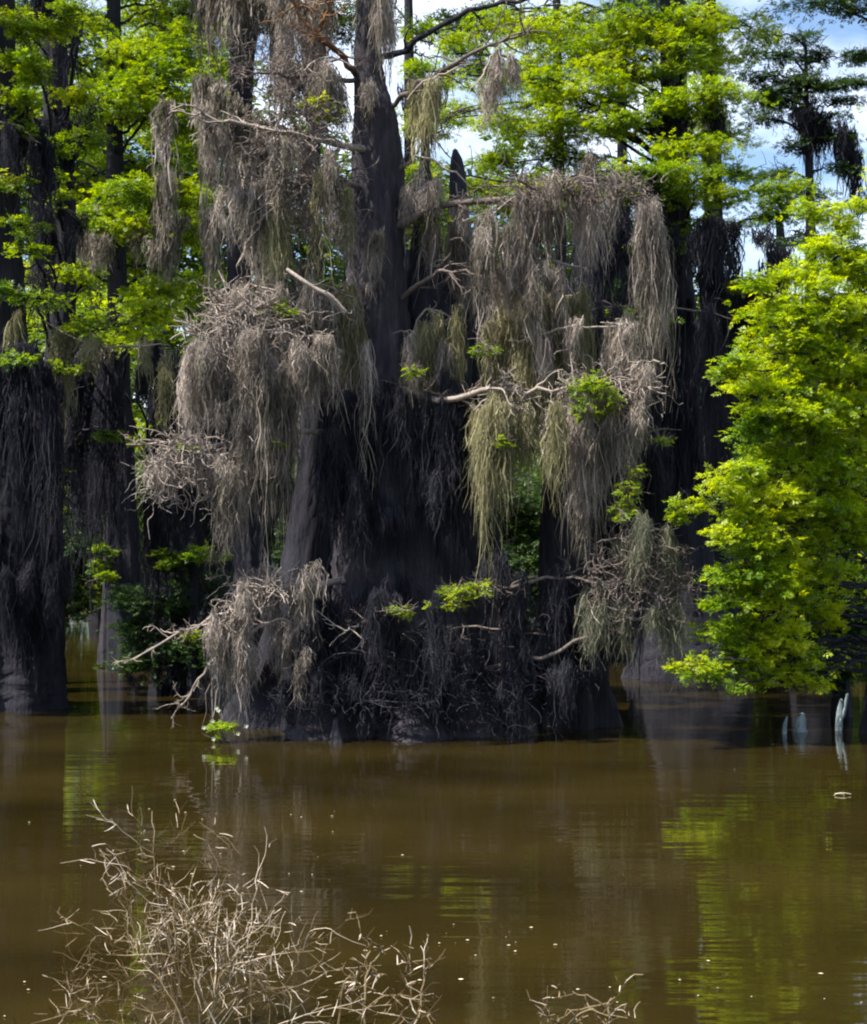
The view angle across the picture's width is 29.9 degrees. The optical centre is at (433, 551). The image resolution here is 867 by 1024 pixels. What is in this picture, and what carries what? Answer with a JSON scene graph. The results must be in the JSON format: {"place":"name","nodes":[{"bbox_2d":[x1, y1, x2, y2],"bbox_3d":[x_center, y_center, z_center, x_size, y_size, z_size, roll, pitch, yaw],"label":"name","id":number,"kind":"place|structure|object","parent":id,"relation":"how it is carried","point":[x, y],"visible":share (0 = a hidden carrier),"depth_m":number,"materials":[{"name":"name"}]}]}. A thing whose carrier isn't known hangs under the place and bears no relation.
{"place":"outdoors","nodes":[
{"label":"outdoors","id":0,"kind":"place"},
{"bbox_2d":[0,611,866,1023],"bbox_3d":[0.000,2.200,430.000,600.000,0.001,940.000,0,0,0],"label":"water","id":1,"kind":"structure","parent":0,"point":[674,849],"depth_m":11.63,"materials":[{"name":"liquid"}]},
{"bbox_2d":[0,0,70,712],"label":"cypress tree","id":2,"kind":"object","parent":1,"relation":"on","point":[37,684],"visible":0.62,"depth_m":22.20,"materials":[{"name":"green plant"}]},
{"bbox_2d":[0,119,45,235],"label":"spanish moss","id":3,"kind":"object","parent":2,"relation":"hanging from","point":[9,137],"visible":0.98,"depth_m":21.87,"materials":[{"name":"grey plant"}]},
{"bbox_2d":[0,374,77,597],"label":"spanish moss","id":4,"kind":"object","parent":2,"relation":"hanging from","point":[52,453],"visible":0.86,"depth_m":21.37,"materials":[{"name":"plant"}]},
{"bbox_2d":[0,543,78,673],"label":"spanish moss","id":5,"kind":"object","parent":2,"relation":"hanging from","point":[14,592],"visible":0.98,"depth_m":21.60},
{"bbox_2d":[0,0,181,683],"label":"cypress tree","id":6,"kind":"object","parent":1,"relation":"on","point":[51,29],"visible":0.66,"depth_m":23.71,"materials":[{"name":"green plant"}]},
{"bbox_2d":[25,201,93,344],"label":"spanish moss","id":7,"kind":"object","parent":6,"relation":"hanging from","point":[78,228],"visible":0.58,"depth_m":24.38,"materials":[{"name":"grey plant"}]},
{"bbox_2d":[1,308,179,447],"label":"spanish moss","id":8,"kind":"object","parent":6,"relation":"hanging from","point":[60,343],"visible":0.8,"depth_m":22.40,"materials":[{"name":"grey plant"}]},
{"bbox_2d":[42,337,204,642],"bbox_3d":[-4.726,-0.865,24.028,2.701,4.647,1.620,0,0,0],"label":"spanish moss","id":9,"kind":"object","parent":6,"relation":"hanging from","point":[109,402],"visible":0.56,"depth_m":24.02,"materials":[{"name":"plant"}]},
{"bbox_2d":[63,421,122,664],"bbox_3d":[-6.229,-0.930,30.319,1.382,6.172,2.192,0,0,0],"label":"cypress tree","id":10,"kind":"object","parent":1,"relation":"on","point":[101,573],"visible":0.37,"depth_m":29.73,"materials":[{"name":"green plant"}]},
{"bbox_2d":[62,496,142,627],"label":"bank bush","id":11,"kind":"object","parent":1,"relation":"on","point":[78,593],"visible":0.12,"depth_m":43.12,"materials":[{"name":"green plant"}]},
{"bbox_2d":[25,197,184,622],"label":"cypress tree","id":12,"kind":"object","parent":1,"relation":"on","point":[95,619],"visible":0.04,"depth_m":49.13,"materials":[{"name":"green plant"}]},
{"bbox_2d":[15,0,261,671],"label":"cypress tree","id":13,"kind":"object","parent":1,"relation":"on","point":[151,62],"visible":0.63,"depth_m":28.75,"materials":[{"name":"green plant"}]},
{"bbox_2d":[44,0,256,657],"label":"cypress tree","id":14,"kind":"object","parent":1,"relation":"on","point":[150,422],"visible":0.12,"depth_m":33.45,"materials":[{"name":"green plant"}]},
{"bbox_2d":[92,530,232,696],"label":"water edge bush","id":15,"kind":"object","parent":1,"relation":"on","point":[176,663],"visible":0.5,"depth_m":24.81,"materials":[{"name":"green plant"}]},
{"bbox_2d":[131,489,233,672],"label":"spanish moss","id":16,"kind":"object","parent":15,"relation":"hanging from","point":[154,521],"visible":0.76,"depth_m":24.38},
{"bbox_2d":[145,504,233,696],"bbox_3d":[-3.602,0.811,24.434,1.470,3.033,1.102,0,0,0],"label":"sapling","id":17,"kind":"object","parent":1,"relation":"on","point":[169,560],"visible":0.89,"depth_m":24.40,"materials":[{"name":"green plant"}]},
{"bbox_2d":[130,5,292,631],"bbox_3d":[-4.589,-6.403,36.759,5.228,17.371,4.373,0,0,-32],"label":"cypress tree","id":18,"kind":"object","parent":1,"relation":"on","point":[209,530],"visible":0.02,"depth_m":36.32,"materials":[{"name":"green plant"}]},
{"bbox_2d":[14,792,414,1023],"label":"dead brush","id":19,"kind":"object","parent":1,"relation":"on","point":[210,909],"visible":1,"depth_m":7.40,"materials":[{"name":"plant"}]},
{"bbox_2d":[202,706,247,742],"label":"water plant","id":20,"kind":"object","parent":1,"relation":"on","point":[225,727],"visible":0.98,"depth_m":18.66,"materials":[{"name":"green plant"}]},
{"bbox_2d":[146,0,358,709],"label":"cypress tree","id":21,"kind":"object","parent":1,"relation":"on","point":[240,17],"visible":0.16,"depth_m":22.19,"materials":[{"name":"brown plant"}]},
{"bbox_2d":[218,372,332,729],"bbox_3d":[-1.728,-0.230,20.814,1.850,4.997,2.012,0,0,-28],"label":"dead snag","id":22,"kind":"object","parent":1,"relation":"on","point":[255,718],"visible":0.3,"depth_m":20.45,"materials":[{"name":"wood"}]},
{"bbox_2d":[196,594,321,728],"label":"spanish moss","id":23,"kind":"object","parent":22,"relation":"hanging from","point":[272,655],"visible":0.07,"depth_m":20.10,"materials":[{"name":"grey plant"}]},
{"bbox_2d":[225,0,408,531],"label":"cypress tree","id":24,"kind":"object","parent":1,"relation":"on","point":[343,21],"visible":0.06,"depth_m":35.88,"materials":[{"name":"brown plant"}]},
{"bbox_2d":[335,925,445,1023],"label":"dead brush","id":25,"kind":"object","parent":1,"relation":"on","point":[411,998],"visible":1,"depth_m":7.35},
{"bbox_2d":[111,0,685,742],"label":"cypress tree","id":26,"kind":"object","parent":1,"relation":"on","point":[377,178],"visible":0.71,"depth_m":19.54,"materials":[{"name":"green plant"}]},
{"bbox_2d":[136,433,183,507],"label":"spanish moss","id":27,"kind":"object","parent":26,"relation":"hanging from","point":[161,470],"visible":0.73,"depth_m":18.62,"materials":[{"name":"grey plant"}]},
{"bbox_2d":[169,334,224,440],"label":"spanish moss","id":28,"kind":"object","parent":26,"relation":"hanging from","point":[187,399],"visible":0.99,"depth_m":18.61,"materials":[{"name":"grey plant"}]},
{"bbox_2d":[121,412,284,538],"bbox_3d":[-2.703,-0.914,18.761,1.816,1.555,1.127,0,0,-14],"label":"twig mat","id":29,"kind":"object","parent":26,"relation":"attached to","point":[178,463],"visible":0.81,"depth_m":18.65,"materials":[{"name":"plant"}]},
{"bbox_2d":[176,430,257,577],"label":"spanish moss","id":30,"kind":"object","parent":26,"relation":"hanging from","point":[226,487],"visible":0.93,"depth_m":18.63,"materials":[{"name":"grey plant"}]},
{"bbox_2d":[195,601,244,734],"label":"spanish moss","id":31,"kind":"object","parent":26,"relation":"hanging from","point":[224,635],"visible":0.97,"depth_m":18.78,"materials":[{"name":"grey plant"}]},
{"bbox_2d":[204,161,270,263],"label":"spanish moss","id":32,"kind":"object","parent":26,"relation":"hanging from","point":[237,200],"visible":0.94,"depth_m":19.14,"materials":[{"name":"grey plant"}]},
{"bbox_2d":[207,398,285,511],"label":"spanish moss","id":33,"kind":"object","parent":26,"relation":"hanging from","point":[244,444],"visible":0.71,"depth_m":18.64,"materials":[{"name":"grey plant"}]},
{"bbox_2d":[216,273,290,356],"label":"spanish moss","id":34,"kind":"object","parent":26,"relation":"hanging from","point":[279,286],"visible":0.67,"depth_m":18.91,"materials":[{"name":"grey plant"}]},
{"bbox_2d":[171,261,343,401],"bbox_3d":[-2.003,-2.521,18.863,1.987,1.592,1.151,0,0,12],"label":"twig mat","id":35,"kind":"object","parent":26,"relation":"attached to","point":[226,317],"visible":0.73,"depth_m":18.76,"materials":[{"name":"plant"}]},
{"bbox_2d":[206,547,319,633],"bbox_3d":[-1.974,0.450,18.882,1.090,1.009,0.969,0,0,33],"label":"twig mat","id":36,"kind":"object","parent":26,"relation":"attached to","point":[270,585],"visible":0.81,"depth_m":18.73,"materials":[{"name":"grey wood"}]},
{"bbox_2d":[184,305,350,442],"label":"spanish moss","id":37,"kind":"object","parent":26,"relation":"hanging from","point":[248,341],"visible":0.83,"depth_m":18.65,"materials":[{"name":"grey plant"}]},
{"bbox_2d":[224,340,313,592],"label":"spanish moss","id":38,"kind":"object","parent":26,"relation":"hanging from","point":[276,413],"visible":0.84,"depth_m":18.66,"materials":[{"name":"grey plant"}]},
{"bbox_2d":[192,105,347,242],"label":"spanish moss","id":39,"kind":"object","parent":26,"relation":"hanging from","point":[330,171],"visible":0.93,"depth_m":18.93,"materials":[{"name":"grey plant"}]},
{"bbox_2d":[224,618,319,725],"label":"spanish moss","id":40,"kind":"object","parent":26,"relation":"hanging from","point":[244,654],"visible":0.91,"depth_m":18.75,"materials":[{"name":"grey plant"}]},
{"bbox_2d":[221,555,329,678],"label":"spanish moss","id":41,"kind":"object","parent":26,"relation":"hanging from","point":[305,610],"visible":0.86,"depth_m":18.79,"materials":[{"name":"grey plant"}]},
{"bbox_2d":[194,0,373,278],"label":"twig mat","id":42,"kind":"object","parent":26,"relation":"attached to","point":[294,127],"visible":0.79,"depth_m":19.25,"materials":[{"name":"grey plant"}]},
{"bbox_2d":[264,0,344,110],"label":"spanish moss","id":43,"kind":"object","parent":26,"relation":"hanging from","point":[277,4],"visible":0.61,"depth_m":19.90,"materials":[{"name":"grey plant"}]},
{"bbox_2d":[253,276,355,426],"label":"spanish moss","id":44,"kind":"object","parent":26,"relation":"hanging from","point":[309,297],"visible":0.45,"depth_m":19.21,"materials":[{"name":"grey plant"}]},
{"bbox_2d":[288,338,324,426],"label":"spanish moss","id":45,"kind":"object","parent":26,"relation":"hanging from","point":[306,362],"visible":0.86,"depth_m":18.66,"materials":[{"name":"grey plant"}]},
{"bbox_2d":[253,165,360,300],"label":"spanish moss","id":46,"kind":"object","parent":26,"relation":"hanging from","point":[279,249],"visible":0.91,"depth_m":19.14,"materials":[{"name":"grey plant"}]},
{"bbox_2d":[296,56,359,150],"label":"spanish moss","id":47,"kind":"object","parent":26,"relation":"hanging from","point":[329,87],"visible":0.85,"depth_m":19.41,"materials":[{"name":"grey plant"}]},
{"bbox_2d":[309,422,355,586],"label":"spanish moss","id":48,"kind":"object","parent":26,"relation":"hanging from","point":[334,448],"visible":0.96,"depth_m":19.13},
{"bbox_2d":[273,589,394,739],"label":"spanish moss","id":49,"kind":"object","parent":26,"relation":"hanging from","point":[345,659],"visible":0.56,"depth_m":19.00,"materials":[{"name":"grey plant"}]},
{"bbox_2d":[299,376,390,601],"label":"spanish moss","id":50,"kind":"object","parent":26,"relation":"hanging from","point":[350,398],"visible":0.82,"depth_m":19.49,"materials":[{"name":"grey plant"}]},
{"bbox_2d":[323,271,369,399],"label":"spanish moss","id":51,"kind":"object","parent":26,"relation":"hanging from","point":[352,344],"visible":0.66,"depth_m":19.66,"materials":[{"name":"grey plant"}]},
{"bbox_2d":[275,647,433,738],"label":"spanish moss","id":52,"kind":"object","parent":26,"relation":"hanging from","point":[317,679],"visible":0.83,"depth_m":18.90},
{"bbox_2d":[346,76,388,336],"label":"spanish moss","id":53,"kind":"object","parent":26,"relation":"attached to","point":[375,243],"visible":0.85,"depth_m":19.52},
{"bbox_2d":[362,0,405,94],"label":"spanish moss","id":54,"kind":"object","parent":26,"relation":"hanging from","point":[387,32],"visible":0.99,"depth_m":19.95,"materials":[{"name":"grey plant"}]},
{"bbox_2d":[339,464,448,585],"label":"spanish moss","id":55,"kind":"object","parent":26,"relation":"attached to","point":[390,526],"visible":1,"depth_m":19.10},
{"bbox_2d":[350,329,456,551],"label":"spanish moss","id":56,"kind":"object","parent":26,"relation":"hanging from","point":[409,345],"visible":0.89,"depth_m":19.47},
{"bbox_2d":[293,606,549,702],"bbox_3d":[-0.141,1.285,19.023,2.950,1.317,1.484,0,0,0],"label":"twig mat","id":57,"kind":"object","parent":26,"relation":"attached to","point":[393,659],"visible":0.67,"depth_m":18.90,"materials":[{"name":"grey plant"}]},
{"bbox_2d":[370,367,480,623],"bbox_3d":[-0.035,-0.558,19.539,1.478,3.339,1.024,0,0,0],"label":"spanish moss","id":58,"kind":"object","parent":26,"relation":"hanging from","point":[448,456],"visible":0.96,"depth_m":19.47,"materials":[{"name":"grey plant"}]},
{"bbox_2d":[289,546,575,724],"bbox_3d":[-0.025,0.966,18.914,3.506,2.045,1.682,0,0,0],"label":"spanish moss","id":59,"kind":"object","parent":26,"relation":"hanging from","point":[382,594],"visible":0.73,"depth_m":18.88,"materials":[{"name":"plant"}]},
{"bbox_2d":[394,146,473,241],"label":"spanish moss","id":60,"kind":"object","parent":26,"relation":"hanging from","point":[435,189],"visible":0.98,"depth_m":19.81,"materials":[{"name":"grey plant"}]},
{"bbox_2d":[401,63,471,176],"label":"spanish moss","id":61,"kind":"object","parent":26,"relation":"hanging from","point":[429,107],"visible":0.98,"depth_m":19.63,"materials":[{"name":"green plant"}]},
{"bbox_2d":[394,298,505,481],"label":"spanish moss","id":62,"kind":"object","parent":26,"relation":"hanging from","point":[428,345],"visible":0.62,"depth_m":19.69,"materials":[{"name":"plant"}]},
{"bbox_2d":[387,592,578,742],"bbox_3d":[0.608,1.706,19.119,2.375,2.579,1.183,0,0,0],"label":"spanish moss","id":63,"kind":"object","parent":26,"relation":"hanging from","point":[505,640],"visible":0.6,"depth_m":18.99,"materials":[{"name":"grey plant"}]},
{"bbox_2d":[469,42,528,147],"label":"spanish moss","id":64,"kind":"object","parent":26,"relation":"hanging from","point":[493,83],"visible":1,"depth_m":19.24,"materials":[{"name":"grey plant"}]},
{"bbox_2d":[413,651,605,741],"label":"spanish moss","id":65,"kind":"object","parent":26,"relation":"hanging from","point":[562,681],"visible":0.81,"depth_m":18.87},
{"bbox_2d":[454,389,573,611],"bbox_3d":[0.924,-0.531,18.884,1.391,2.713,1.110,0,0,0],"label":"spanish moss","id":66,"kind":"object","parent":26,"relation":"hanging from","point":[494,464],"visible":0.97,"depth_m":18.79,"materials":[{"name":"green plant"}]},
{"bbox_2d":[463,168,591,357],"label":"spanish moss","id":67,"kind":"object","parent":26,"relation":"hanging from","point":[525,220],"visible":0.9,"depth_m":19.01,"materials":[{"name":"grey plant"}]},
{"bbox_2d":[480,216,588,376],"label":"spanish moss","id":68,"kind":"object","parent":26,"relation":"hanging from","point":[533,295],"visible":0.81,"depth_m":19.05,"materials":[{"name":"grey plant"}]},
{"bbox_2d":[485,269,601,515],"bbox_3d":[1.286,-1.855,19.794,1.600,3.209,1.284,0,0,0],"label":"spanish moss","id":69,"kind":"object","parent":26,"relation":"hanging from","point":[524,361],"visible":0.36,"depth_m":19.60,"materials":[{"name":"grey plant"}]},
{"bbox_2d":[444,151,678,247],"bbox_3d":[1.507,-4.080,19.171,2.760,1.194,1.362,0,0,0],"label":"twig mat","id":70,"kind":"object","parent":26,"relation":"attached to","point":[600,193],"visible":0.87,"depth_m":18.94,"materials":[{"name":"grey plant"}]},
{"bbox_2d":[508,304,646,401],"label":"spanish moss","id":71,"kind":"object","parent":26,"relation":"hanging from","point":[617,336],"visible":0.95,"depth_m":19.09,"materials":[{"name":"grey plant"}]},
{"bbox_2d":[539,561,626,735],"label":"spanish moss","id":72,"kind":"object","parent":26,"relation":"hanging from","point":[553,595],"visible":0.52,"depth_m":19.12,"materials":[{"name":"grey plant"}]},
{"bbox_2d":[539,376,634,603],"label":"spanish moss","id":73,"kind":"object","parent":26,"relation":"hanging from","point":[591,440],"visible":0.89,"depth_m":18.82,"materials":[{"name":"grey plant"}]},
{"bbox_2d":[544,350,681,436],"bbox_3d":[2.073,-1.830,18.703,1.603,1.036,0.698,0,0,7],"label":"twig mat","id":74,"kind":"object","parent":26,"relation":"attached to","point":[629,381],"visible":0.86,"depth_m":18.68,"materials":[{"name":"grey wood"}]},
{"bbox_2d":[559,148,680,408],"bbox_3d":[2.217,-3.132,19.244,1.425,3.395,0.846,0,0,13],"label":"spanish moss","id":75,"kind":"object","parent":26,"relation":"hanging from","point":[592,230],"visible":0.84,"depth_m":19.08,"materials":[{"name":"grey plant"}]},
{"bbox_2d":[569,573,696,689],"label":"spanish moss","id":76,"kind":"object","parent":26,"relation":"hanging from","point":[597,620],"visible":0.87,"depth_m":18.76,"materials":[{"name":"grey plant"}]},
{"bbox_2d":[589,403,679,651],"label":"spanish moss","id":77,"kind":"object","parent":26,"relation":"hanging from","point":[652,458],"visible":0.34,"depth_m":21.46,"materials":[{"name":"grey plant"}]},
{"bbox_2d":[552,502,720,637],"bbox_3d":[2.404,0.248,18.841,2.035,1.652,1.250,0,0,0],"label":"twig mat","id":78,"kind":"object","parent":26,"relation":"attached to","point":[661,584],"visible":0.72,"depth_m":18.73,"materials":[{"name":"grey plant"}]},
{"bbox_2d":[596,510,687,607],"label":"spanish moss","id":79,"kind":"object","parent":78,"relation":"hanging from","point":[642,533],"visible":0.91,"depth_m":18.64,"materials":[{"name":"grey plant"}]},
{"bbox_2d":[616,392,658,507],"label":"spanish moss","id":80,"kind":"object","parent":26,"relation":"hanging from","point":[637,421],"visible":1,"depth_m":18.62,"materials":[{"name":"grey plant"}]},
{"bbox_2d":[623,359,667,416],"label":"spanish moss","id":81,"kind":"object","parent":26,"relation":"hanging from","point":[645,376],"visible":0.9,"depth_m":18.59,"materials":[{"name":"grey plant"}]},
{"bbox_2d":[627,194,666,323],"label":"spanish moss","id":82,"kind":"object","parent":26,"relation":"hanging from","point":[643,225],"visible":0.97,"depth_m":18.89,"materials":[{"name":"grey plant"}]},
{"bbox_2d":[566,295,740,540],"bbox_3d":[2.958,-1.482,22.412,2.822,4.232,1.302,0,0,0],"label":"spanish moss","id":83,"kind":"object","parent":26,"relation":"hanging from","point":[708,342],"visible":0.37,"depth_m":22.32,"materials":[{"name":"grey plant"}]},
{"bbox_2d":[257,631,599,742],"bbox_3d":[-0.053,1.665,18.997,3.961,1.535,1.672,0,0,0],"label":"twig mat","id":84,"kind":"object","parent":1,"relation":"on","point":[376,702],"visible":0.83,"depth_m":18.76,"materials":[{"name":"grey plant"}]},
{"bbox_2d":[406,127,513,730],"bbox_3d":[0.156,-1.515,20.846,2.212,7.845,2.150,0,0,0],"label":"dead snag","id":85,"kind":"object","parent":1,"relation":"on","point":[421,303],"visible":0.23,"depth_m":20.47,"materials":[{"name":"wood"}]},
{"bbox_2d":[400,158,451,313],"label":"spanish moss","id":86,"kind":"object","parent":85,"relation":"hanging from","point":[426,232],"visible":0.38,"depth_m":20.17,"materials":[{"name":"grey plant"}]},
{"bbox_2d":[404,0,541,549],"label":"cypress tree","id":87,"kind":"object","parent":1,"relation":"on","point":[408,4],"visible":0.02,"depth_m":37.40,"materials":[{"name":"green plant"}]},
{"bbox_2d":[445,148,531,669],"bbox_3d":[0.638,-1.528,21.381,1.809,7.466,2.124,0,0,0],"label":"dead snag","id":88,"kind":"object","parent":1,"relation":"on","point":[456,157],"visible":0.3,"depth_m":21.01,"materials":[{"name":"wood"}]},
{"bbox_2d":[438,181,482,378],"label":"spanish moss","id":89,"kind":"object","parent":88,"relation":"hanging from","point":[460,252],"visible":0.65,"depth_m":20.48,"materials":[{"name":"grey plant"}]},
{"bbox_2d":[495,459,540,631],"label":"bank bush","id":90,"kind":"object","parent":1,"relation":"on","point":[515,551],"visible":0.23,"depth_m":41.83,"materials":[{"name":"green plant"}]},
{"bbox_2d":[394,0,659,647],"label":"cypress tree","id":91,"kind":"object","parent":1,"relation":"on","point":[470,70],"visible":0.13,"depth_m":32.89,"materials":[{"name":"green plant"}]},
{"bbox_2d":[532,391,622,729],"bbox_3d":[1.716,0.105,20.621,1.215,4.330,1.285,0,0,-40],"label":"dead snag","id":92,"kind":"object","parent":1,"relation":"on","point":[606,713],"visible":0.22,"depth_m":20.21,"materials":[{"name":"wood"}]},
{"bbox_2d":[526,974,643,1023],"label":"dead brush","id":93,"kind":"object","parent":1,"relation":"on","point":[588,1008],"visible":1,"depth_m":7.22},
{"bbox_2d":[505,0,700,642],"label":"cypress tree","id":94,"kind":"object","parent":1,"relation":"on","point":[621,147],"visible":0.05,"depth_m":39.85,"materials":[{"name":"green plant"}]},
{"bbox_2d":[388,0,838,683],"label":"cypress tree","id":95,"kind":"object","parent":1,"relation":"on","point":[674,144],"visible":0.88,"depth_m":27.04,"materials":[{"name":"green plant"}]},
{"bbox_2d":[595,0,793,670],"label":"cypress tree","id":96,"kind":"object","parent":1,"relation":"on","point":[751,40],"visible":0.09,"depth_m":29.72,"materials":[{"name":"green plant"}]},
{"bbox_2d":[661,94,866,733],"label":"young cypress","id":97,"kind":"object","parent":1,"relation":"on","point":[767,575],"visible":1,"depth_m":18.62,"materials":[{"name":"green plant"}]},
{"bbox_2d":[700,220,866,637],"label":"cypress tree","id":98,"kind":"object","parent":1,"relation":"on","point":[779,233],"visible":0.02,"depth_m":41.41,"materials":[{"name":"green plant"}]},
{"bbox_2d":[729,23,866,651],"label":"cypress tree","id":99,"kind":"object","parent":1,"relation":"on","point":[812,127],"visible":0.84,"depth_m":35.89,"materials":[{"name":"green plant"}]},
{"bbox_2d":[757,0,866,67],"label":"cypress tree","id":100,"kind":"object","parent":1,"relation":"on","point":[848,8],"visible":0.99,"depth_m":32.07,"materials":[{"name":"green plant"}]},
{"bbox_2d":[774,505,866,717],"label":"water edge bush","id":101,"kind":"object","parent":1,"relation":"on","point":[843,685],"visible":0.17,"depth_m":21.16,"materials":[{"name":"green plant"}]},
{"bbox_2d":[15,0,866,549],"label":"sky","id":102,"kind":"structure","parent":0,"point":[837,38],"materials":[{"name":"blue"}]},
{"bbox_3d":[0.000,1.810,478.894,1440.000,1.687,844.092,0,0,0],"label":"far bank","id":103,"kind":"structure","parent":0,"visible":0},
{"bbox_2d":[17,0,866,615],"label":"distant forest","id":104,"kind":"object","parent":103,"relation":"on","point":[301,252],"visible":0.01,"depth_m":61.26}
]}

